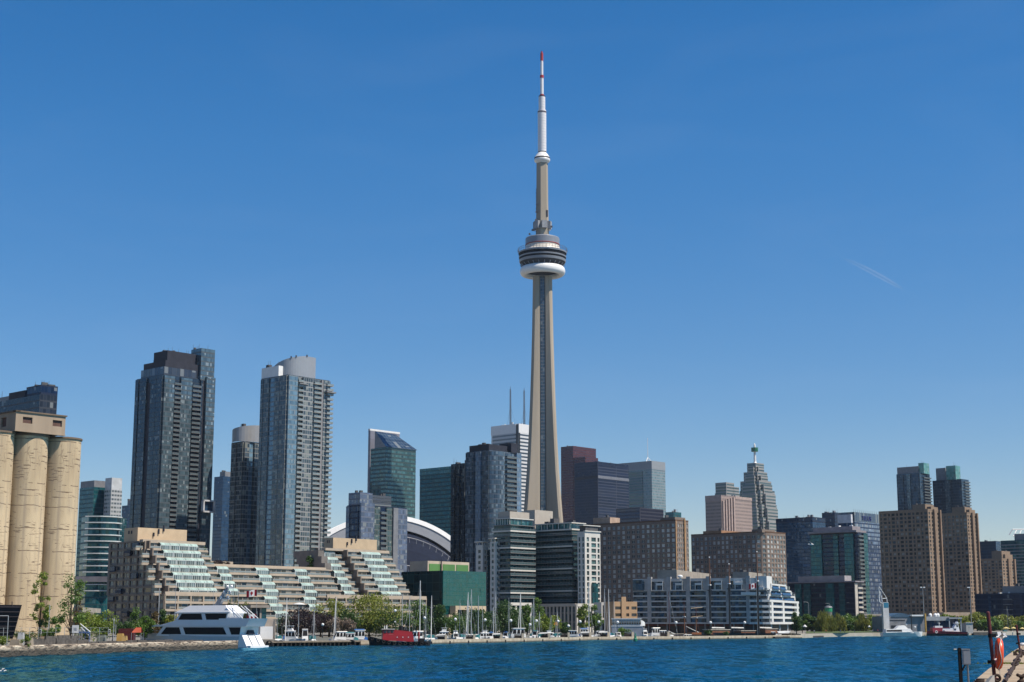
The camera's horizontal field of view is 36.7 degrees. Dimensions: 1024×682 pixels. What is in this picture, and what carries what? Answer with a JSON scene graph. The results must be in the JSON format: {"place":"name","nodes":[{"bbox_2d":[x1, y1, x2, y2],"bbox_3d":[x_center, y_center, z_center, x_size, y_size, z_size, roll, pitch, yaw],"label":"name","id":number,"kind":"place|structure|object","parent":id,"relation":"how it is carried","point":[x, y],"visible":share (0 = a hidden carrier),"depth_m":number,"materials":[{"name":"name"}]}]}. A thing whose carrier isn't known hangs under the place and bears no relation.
{"place":"outdoors","nodes":[
{"label":"outdoors","id":0,"kind":"place"},
{"bbox_2d":[0,635,1023,681],"bbox_3d":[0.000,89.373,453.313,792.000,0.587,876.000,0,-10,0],"label":"lake","id":1,"kind":"structure","parent":0,"point":[883,659],"depth_m":246.73,"materials":[{"name":"blue liquid"}]},
{"bbox_2d":[0,640,237,656],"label":"stone pier","id":2,"kind":"structure","parent":1,"relation":"in","point":[36,650],"depth_m":332.89,"materials":[{"name":"grey stone"}]},
{"bbox_2d":[33,638,87,644],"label":"low wall","id":3,"kind":"structure","parent":2,"relation":"on","point":[55,641],"depth_m":319.87,"materials":[{"name":"grey concrete"}]},
{"bbox_2d":[86,639,172,643],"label":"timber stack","id":4,"kind":"object","parent":2,"relation":"on","point":[129,641],"visible":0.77,"depth_m":347.77,"materials":[{"name":"brown wood"}]},
{"bbox_2d":[140,585,268,647],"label":"motor yacht","id":5,"kind":"object","parent":1,"relation":"on","point":[217,621],"visible":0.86,"depth_m":418.15,"materials":[{"name":"white plastic"}]},
{"bbox_2d":[285,626,301,640],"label":"motorboat","id":6,"kind":"object","parent":1,"relation":"on","point":[291,634],"visible":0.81,"depth_m":464.43,"materials":[{"name":"white plastic"}]},
{"bbox_2d":[265,640,368,646],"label":"timber dock","id":7,"kind":"object","parent":1,"relation":"on","point":[316,643],"visible":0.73,"depth_m":446.94,"materials":[{"name":"wood"}]},
{"bbox_2d":[368,609,429,645],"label":"tugboat","id":8,"kind":"object","parent":1,"relation":"on","point":[401,636],"visible":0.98,"depth_m":452.96,"materials":[{"name":"metal"}]},
{"bbox_2d":[611,618,644,636],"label":"tour boat","id":9,"kind":"object","parent":1,"relation":"on","point":[635,625],"visible":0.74,"depth_m":651.51,"materials":[{"name":"white metal"}]},
{"bbox_2d":[669,607,709,635],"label":"sailing ship","id":10,"kind":"object","parent":1,"relation":"on","point":[696,633],"visible":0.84,"depth_m":651.09,"materials":[{"name":"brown wood"}]},
{"bbox_2d":[688,551,790,635],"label":"schooner","id":11,"kind":"object","parent":1,"relation":"on","point":[717,631],"visible":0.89,"depth_m":681.50,"materials":[{"name":"white wood"}]},
{"bbox_2d":[880,613,921,636],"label":"cruise yacht","id":12,"kind":"object","parent":1,"relation":"on","point":[901,630],"visible":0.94,"depth_m":802.67,"materials":[{"name":"white plastic"}]},
{"bbox_2d":[927,622,967,635],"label":"fireboat","id":13,"kind":"object","parent":1,"relation":"on","point":[954,630],"visible":0.92,"depth_m":846.08,"materials":[{"name":"red paint"}]},
{"bbox_2d":[0,630,1023,645],"bbox_3d":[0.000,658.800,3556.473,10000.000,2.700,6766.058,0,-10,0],"label":"ground","id":14,"kind":"structure","parent":0,"point":[327,638],"depth_m":611.96,"materials":[{"name":"grey concrete"}]},
{"bbox_2d":[0,602,21,638],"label":"loading hopper","id":15,"kind":"object","parent":14,"relation":"on","point":[12,611],"visible":1,"depth_m":308.58,"materials":[{"name":"black metal"}]},
{"bbox_2d":[0,382,57,413],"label":"apartment tower","id":16,"kind":"structure","parent":14,"relation":"on","point":[42,398],"depth_m":651.48,"materials":[{"name":"blue glass"}]},
{"bbox_2d":[30,571,51,638],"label":"tree","id":17,"kind":"object","parent":14,"relation":"on","point":[40,605],"visible":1,"depth_m":332.94,"materials":[{"name":"green plant"}]},
{"bbox_2d":[0,410,82,640],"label":"grain silo","id":18,"kind":"object","parent":14,"relation":"on","point":[40,456],"visible":0.97,"depth_m":387.84,"materials":[{"name":"concrete"}]},
{"bbox_2d":[37,615,60,644],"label":"tree","id":19,"kind":"object","parent":14,"relation":"on","point":[51,631],"visible":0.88,"depth_m":332.76,"materials":[{"name":"green plant"}]},
{"bbox_2d":[57,573,86,635],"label":"tree","id":20,"kind":"object","parent":14,"relation":"on","point":[80,615],"visible":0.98,"depth_m":348.15,"materials":[{"name":"green plant"}]},
{"bbox_2d":[75,607,104,640],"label":"tree","id":21,"kind":"object","parent":14,"relation":"on","point":[88,622],"visible":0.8,"depth_m":353.30,"materials":[{"name":"green plant"}]},
{"bbox_2d":[73,478,121,624],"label":"office tower","id":22,"kind":"structure","parent":14,"relation":"on","point":[96,497],"depth_m":1150.04,"materials":[{"name":"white glass"}]},
{"bbox_2d":[74,515,126,632],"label":"condo tower","id":23,"kind":"structure","parent":14,"relation":"on","point":[99,533],"depth_m":754.26,"materials":[{"name":"teal glass"}]},
{"bbox_2d":[89,609,119,637],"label":"tree","id":24,"kind":"object","parent":14,"relation":"on","point":[106,629],"visible":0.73,"depth_m":357.75,"materials":[{"name":"green plant"}]},
{"bbox_2d":[122,499,129,527],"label":"office tower","id":25,"kind":"structure","parent":14,"relation":"on","point":[126,511],"depth_m":1447.89,"materials":[{"name":"blue glass"}]},
{"bbox_2d":[127,607,145,635],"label":"tree","id":26,"kind":"object","parent":14,"relation":"on","point":[134,615],"visible":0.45,"depth_m":428.18,"materials":[{"name":"green plant"}]},
{"bbox_2d":[137,615,155,639],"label":"tree","id":27,"kind":"object","parent":14,"relation":"on","point":[150,622],"visible":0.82,"depth_m":431.63,"materials":[{"name":"green plant"}]},
{"bbox_2d":[129,344,215,554],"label":"condo tower","id":28,"kind":"structure","parent":14,"relation":"on","point":[172,452],"depth_m":976.49,"materials":[{"name":"grey glass"}]},
{"bbox_2d":[201,500,215,512],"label":"framed bay window","id":29,"kind":"structure","parent":28,"relation":"in","point":[207,506],"depth_m":980.58,"materials":[{"name":"white glass"}]},
{"bbox_2d":[211,470,229,560],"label":"office tower","id":30,"kind":"structure","parent":14,"relation":"on","point":[220,530],"depth_m":1497.69,"materials":[{"name":"blue glass"}]},
{"bbox_2d":[228,424,258,564],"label":"condo tower","id":31,"kind":"structure","parent":14,"relation":"on","point":[243,503],"depth_m":976.64,"materials":[{"name":"grey glass"}]},
{"bbox_2d":[243,605,275,639],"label":"clubhouse","id":32,"kind":"structure","parent":14,"relation":"on","point":[267,631],"depth_m":468.92,"materials":[{"name":"white paint"}]},
{"bbox_2d":[106,525,426,632],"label":"terrace building","id":33,"kind":"structure","parent":14,"relation":"on","point":[144,564],"depth_m":563.72,"materials":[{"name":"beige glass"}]},
{"bbox_2d":[255,355,335,566],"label":"condo tower","id":34,"kind":"structure","parent":14,"relation":"on","point":[294,470],"depth_m":941.95,"materials":[{"name":"grey glass"}]},
{"bbox_2d":[279,605,322,636],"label":"tree","id":35,"kind":"object","parent":14,"relation":"on","point":[306,623],"visible":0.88,"depth_m":524.37,"materials":[{"name":"purple plant"}]},
{"bbox_2d":[306,610,333,636],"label":"tree","id":36,"kind":"object","parent":14,"relation":"on","point":[326,617],"visible":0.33,"depth_m":536.18,"materials":[{"name":"purple plant"}]},
{"bbox_2d":[309,597,349,636],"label":"tree","id":37,"kind":"object","parent":14,"relation":"on","point":[332,608],"visible":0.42,"depth_m":544.78,"materials":[{"name":"green plant"}]},
{"bbox_2d":[325,616,356,633],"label":"tree","id":38,"kind":"object","parent":14,"relation":"on","point":[347,625],"visible":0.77,"depth_m":531.91,"materials":[{"name":"brown plant"}]},
{"bbox_2d":[330,608,363,631],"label":"tree","id":39,"kind":"object","parent":14,"relation":"on","point":[351,615],"visible":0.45,"depth_m":542.54,"materials":[{"name":"green plant"}]},
{"bbox_2d":[343,591,407,635],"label":"tree","id":40,"kind":"object","parent":14,"relation":"on","point":[368,600],"visible":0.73,"depth_m":550.53,"materials":[{"name":"green plant"}]},
{"bbox_2d":[345,490,406,575],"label":"condo tower","id":41,"kind":"structure","parent":14,"relation":"on","point":[380,520],"depth_m":886.89,"materials":[{"name":"blue glass"}]},
{"bbox_2d":[361,609,403,636],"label":"tree","id":42,"kind":"object","parent":14,"relation":"on","point":[385,623],"visible":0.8,"depth_m":549.18,"materials":[{"name":"green plant"}]},
{"bbox_2d":[327,517,449,571],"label":"stadium","id":43,"kind":"object","parent":14,"relation":"on","point":[426,541],"visible":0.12,"depth_m":1226.71},
{"bbox_2d":[367,429,415,517],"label":"office tower","id":44,"kind":"structure","parent":14,"relation":"on","point":[392,464],"depth_m":1515.86,"materials":[{"name":"green glass"}]},
{"bbox_2d":[400,599,429,632],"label":"tree","id":45,"kind":"object","parent":14,"relation":"on","point":[416,604],"visible":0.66,"depth_m":577.78,"materials":[{"name":"green plant"}]},
{"bbox_2d":[414,610,432,632],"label":"tree","id":46,"kind":"object","parent":14,"relation":"on","point":[427,616],"visible":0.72,"depth_m":577.71,"materials":[{"name":"green plant"}]},
{"bbox_2d":[419,466,450,534],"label":"office tower","id":47,"kind":"structure","parent":14,"relation":"on","point":[435,497],"depth_m":1354.91,"materials":[{"name":"teal glass"}]},
{"bbox_2d":[428,604,454,634],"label":"tree","id":48,"kind":"object","parent":14,"relation":"on","point":[437,620],"visible":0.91,"depth_m":587.58,"materials":[{"name":"green plant"}]},
{"bbox_2d":[401,559,485,633],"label":"office block","id":49,"kind":"structure","parent":14,"relation":"on","point":[449,585],"depth_m":645.90,"materials":[{"name":"green glass"}]},
{"bbox_2d":[445,614,468,634],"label":"tree","id":50,"kind":"object","parent":14,"relation":"on","point":[462,622],"visible":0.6,"depth_m":593.04,"materials":[{"name":"green plant"}]},
{"bbox_2d":[450,607,491,633],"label":"tree","id":51,"kind":"object","parent":14,"relation":"on","point":[485,624],"visible":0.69,"depth_m":600.43,"materials":[{"name":"green plant"}]},
{"bbox_2d":[450,438,520,571],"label":"condo tower","id":52,"kind":"structure","parent":14,"relation":"on","point":[485,484],"depth_m":957.87,"materials":[{"name":"blue glass"}]},
{"bbox_2d":[473,611,499,632],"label":"tree","id":53,"kind":"object","parent":14,"relation":"on","point":[490,628],"visible":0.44,"depth_m":611.53,"materials":[{"name":"green plant"}]},
{"bbox_2d":[492,599,516,634],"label":"tree","id":54,"kind":"object","parent":14,"relation":"on","point":[503,616],"visible":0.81,"depth_m":626.10,"materials":[{"name":"green plant"}]},
{"bbox_2d":[491,387,528,511],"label":"office tower","id":55,"kind":"structure","parent":14,"relation":"on","point":[511,432],"depth_m":2370.82,"materials":[{"name":"white stone"}]},
{"bbox_2d":[505,607,524,633],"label":"tree","id":56,"kind":"object","parent":14,"relation":"on","point":[517,615],"visible":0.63,"depth_m":630.22,"materials":[{"name":"green plant"}]},
{"bbox_2d":[519,604,538,634],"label":"tree","id":57,"kind":"object","parent":14,"relation":"on","point":[526,609],"visible":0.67,"depth_m":645.58,"materials":[{"name":"green plant"}]},
{"bbox_2d":[474,510,600,632],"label":"condo building","id":58,"kind":"structure","parent":14,"relation":"on","point":[550,561],"depth_m":798.29,"materials":[{"name":"white glass"}]},
{"bbox_2d":[517,51,567,522],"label":"observation tower","id":59,"kind":"structure","parent":14,"relation":"on","point":[542,258],"depth_m":1456.08,"materials":[{"name":"concrete"}]},
{"bbox_2d":[534,613,555,631],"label":"tree","id":60,"kind":"object","parent":14,"relation":"on","point":[546,624],"visible":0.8,"depth_m":651.74,"materials":[{"name":"green plant"}]},
{"bbox_2d":[561,445,597,522],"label":"office tower","id":61,"kind":"structure","parent":14,"relation":"on","point":[571,456],"depth_m":2307.99,"materials":[{"name":"brown glass"}]},
{"bbox_2d":[576,604,590,627],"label":"tree","id":62,"kind":"object","parent":14,"relation":"on","point":[582,612],"visible":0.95,"depth_m":688.51,"materials":[{"name":"green plant"}]},
{"bbox_2d":[586,605,603,633],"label":"tree","id":63,"kind":"object","parent":14,"relation":"on","point":[596,617],"visible":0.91,"depth_m":695.51,"materials":[{"name":"green plant"}]},
{"bbox_2d":[594,602,603,632],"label":"building","id":64,"kind":"structure","parent":14,"relation":"on","point":[600,607],"depth_m":725.01,"materials":[{"name":"white concrete"}]},
{"bbox_2d":[574,461,628,524],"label":"office tower","id":65,"kind":"structure","parent":14,"relation":"on","point":[601,489],"depth_m":2114.54,"materials":[{"name":"glass"}]},
{"bbox_2d":[431,635,801,643],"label":"sea wall","id":66,"kind":"structure","parent":14,"relation":"on","point":[448,641],"depth_m":602.98,"materials":[{"name":"concrete"}]},
{"bbox_2d":[604,597,636,632],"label":"building","id":67,"kind":"structure","parent":14,"relation":"on","point":[624,608],"depth_m":711.57,"materials":[{"name":"pink paint"}]},
{"bbox_2d":[588,509,688,601],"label":"apartment building","id":68,"kind":"structure","parent":14,"relation":"on","point":[630,552],"depth_m":962.49,"materials":[{"name":"brown brick"}]},
{"bbox_2d":[600,542,687,601],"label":"window","id":69,"kind":"structure","parent":68,"relation":"in","point":[604,543],"depth_m":962.79,"materials":[{"name":"black glass"}]},
{"bbox_2d":[616,508,663,522],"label":"office tower","id":70,"kind":"structure","parent":14,"relation":"on","point":[635,514],"depth_m":1705.25,"materials":[{"name":"glass"}]},
{"bbox_2d":[620,438,665,517],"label":"office tower","id":71,"kind":"structure","parent":14,"relation":"on","point":[647,488],"depth_m":2262.13,"materials":[{"name":"grey glass"}]},
{"bbox_2d":[633,569,798,632],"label":"apartment building","id":72,"kind":"structure","parent":14,"relation":"on","point":[687,590],"depth_m":751.58,"materials":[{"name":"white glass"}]},
{"bbox_2d":[715,482,739,496],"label":"office tower","id":73,"kind":"structure","parent":14,"relation":"on","point":[726,488],"depth_m":2057.08,"materials":[{"name":"glass"}]},
{"bbox_2d":[705,495,752,531],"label":"office tower","id":74,"kind":"structure","parent":14,"relation":"on","point":[729,513],"depth_m":1705.79,"materials":[{"name":"pink stone"}]},
{"bbox_2d":[691,525,786,585],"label":"apartment building","id":75,"kind":"structure","parent":14,"relation":"on","point":[722,550],"depth_m":1006.81,"materials":[{"name":"brown concrete"}]},
{"bbox_2d":[693,552,785,584],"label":"window","id":76,"kind":"structure","parent":75,"relation":"in","point":[759,555],"depth_m":1004.32,"materials":[{"name":"black glass"}]},
{"bbox_2d":[740,443,777,531],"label":"office tower","id":77,"kind":"structure","parent":14,"relation":"on","point":[755,485],"depth_m":1944.27,"materials":[{"name":"glass"}]},
{"bbox_2d":[790,612,802,633],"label":"tree","id":78,"kind":"object","parent":14,"relation":"on","point":[796,620],"visible":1,"depth_m":740.05,"materials":[{"name":"green plant"}]},
{"bbox_2d":[776,515,825,585],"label":"office tower","id":79,"kind":"structure","parent":14,"relation":"on","point":[796,529],"depth_m":1400.65,"materials":[{"name":"blue glass"}]},
{"bbox_2d":[787,575,863,630],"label":"office block","id":80,"kind":"structure","parent":14,"relation":"on","point":[836,593],"depth_m":1049.51,"materials":[{"name":"blue glass"}]},
{"bbox_2d":[822,509,838,526],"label":"office tower","id":81,"kind":"structure","parent":14,"relation":"on","point":[831,519],"depth_m":1556.64,"materials":[{"name":"blue glass"}]},
{"bbox_2d":[808,525,870,618],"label":"condo tower","id":82,"kind":"structure","parent":14,"relation":"on","point":[839,551],"depth_m":1209.31,"materials":[{"name":"blue glass"}]},
{"bbox_2d":[837,510,882,613],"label":"office tower","id":83,"kind":"structure","parent":14,"relation":"on","point":[868,523],"depth_m":1508.44,"materials":[{"name":"blue glass"}]},
{"bbox_2d":[879,498,945,616],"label":"apartment tower","id":84,"kind":"structure","parent":14,"relation":"on","point":[911,550],"depth_m":1150.78,"materials":[{"name":"brown concrete"}]},
{"bbox_2d":[882,536,942,614],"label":"window","id":85,"kind":"structure","parent":84,"relation":"in","point":[918,537],"depth_m":1148.65,"materials":[{"name":"black glass"}]},
{"bbox_2d":[801,631,1023,637],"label":"quay wall","id":86,"kind":"structure","parent":14,"relation":"on","point":[859,634],"depth_m":786.45,"materials":[{"name":"beige concrete"}]},
{"bbox_2d":[896,463,932,509],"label":"condo tower","id":87,"kind":"structure","parent":14,"relation":"on","point":[913,483],"depth_m":1708.02,"materials":[{"name":"blue glass"}]},
{"bbox_2d":[932,465,971,513],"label":"condo tower","id":88,"kind":"structure","parent":14,"relation":"on","point":[951,488],"depth_m":1727.97,"materials":[{"name":"blue glass"}]},
{"bbox_2d":[941,502,982,629],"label":"apartment tower","id":89,"kind":"structure","parent":14,"relation":"on","point":[961,550],"depth_m":1255.99,"materials":[{"name":"brown concrete"}]},
{"bbox_2d":[943,544,978,609],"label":"window","id":90,"kind":"structure","parent":89,"relation":"in","point":[966,545],"depth_m":1253.26,"materials":[{"name":"black glass"}]},
{"bbox_2d":[967,611,986,630],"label":"tree","id":91,"kind":"object","parent":14,"relation":"on","point":[976,616],"visible":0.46,"depth_m":1011.35,"materials":[{"name":"green plant"}]},
{"bbox_2d":[980,540,1000,558],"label":"office tower","id":92,"kind":"structure","parent":14,"relation":"on","point":[987,547],"depth_m":1742.98,"materials":[{"name":"blue glass"}]},
{"bbox_2d":[981,549,1016,593],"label":"apartment tower","id":93,"kind":"structure","parent":14,"relation":"on","point":[998,570],"depth_m":1472.75,"materials":[{"name":"brown concrete"}]},
{"bbox_2d":[975,583,1023,629],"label":"office block","id":94,"kind":"structure","parent":14,"relation":"on","point":[1010,599],"depth_m":1085.50,"materials":[{"name":"blue glass"}]},
{"bbox_2d":[993,614,1015,630],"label":"tree","id":95,"kind":"object","parent":14,"relation":"on","point":[1005,620],"visible":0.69,"depth_m":1019.05,"materials":[{"name":"green plant"}]},
{"bbox_2d":[1000,529,1023,585],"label":"condo tower","id":96,"kind":"structure","parent":14,"relation":"on","point":[1015,547],"depth_m":1548.26,"materials":[{"name":"teal glass"}]},
{"bbox_2d":[0,0,1023,618],"label":"sky","id":97,"kind":"structure","parent":0,"point":[791,229],"materials":[{"name":"blue"}]},
{"bbox_2d":[806,631,873,632],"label":"lawn","id":98,"kind":"structure","parent":0,"point":[839,632],"depth_m":797.38,"materials":[{"name":"green plant"}]},
{"bbox_2d":[814,610,836,631],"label":"tree","id":99,"kind":"object","parent":98,"relation":"on","point":[823,622],"visible":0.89,"depth_m":820.06,"materials":[{"name":"green plant"}]},
{"bbox_2d":[831,612,846,630],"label":"tree","id":100,"kind":"object","parent":98,"relation":"on","point":[841,623],"visible":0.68,"depth_m":848.98,"materials":[{"name":"green plant"}]},
{"bbox_2d":[854,613,871,630],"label":"tree","id":101,"kind":"object","parent":98,"relation":"on","point":[862,623],"visible":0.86,"depth_m":864.93,"materials":[{"name":"green plant"}]},
{"bbox_2d":[879,587,889,631],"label":"sign pylon","id":102,"kind":"object","parent":98,"relation":"on","point":[885,614],"visible":0.97,"depth_m":827.72,"materials":[{"name":"white metal"}]},
{"bbox_2d":[872,613,926,631],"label":"pier shed","id":103,"kind":"structure","parent":98,"relation":"on","point":[918,621],"depth_m":838.82,"materials":[{"name":"white paint"}]},
{"bbox_2d":[926,613,961,631],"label":"terminal building","id":104,"kind":"structure","parent":98,"relation":"on","point":[936,619],"depth_m":866.42,"materials":[{"name":"grey metal"}]},
{"bbox_2d":[977,646,1023,681],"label":"quay deck","id":105,"kind":"structure","parent":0,"point":[1003,671],"depth_m":49.31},
{"bbox_2d":[954,648,970,681],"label":"utility post","id":106,"kind":"object","parent":105,"relation":"on","point":[964,658],"visible":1,"depth_m":32.86,"materials":[{"name":"metal"}]},
{"bbox_2d":[986,611,996,675],"bbox_3d":[13.013,8.247,41.841,0.296,1.810,0.254,0,-10,0],"label":"rail pole","id":107,"kind":"object","parent":105,"relation":"on","point":[993,659],"visible":0.84,"depth_m":41.81,"materials":[{"name":"metal"}]},
{"bbox_2d":[994,637,1003,670],"bbox_3d":[13.138,8.529,41.637,0.220,1.063,0.884,-2,-11,11],"label":"lifebuoy","id":108,"kind":"object","parent":107,"relation":"hanging from","point":[999,651],"visible":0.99,"depth_m":41.35,"materials":[{"name":"orange plastic"}]},
{"bbox_2d":[1003,648,1023,681],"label":"mooring chain","id":109,"kind":"object","parent":105,"relation":"on","point":[1016,661],"visible":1,"depth_m":43.47,"materials":[{"name":"grey metal"}]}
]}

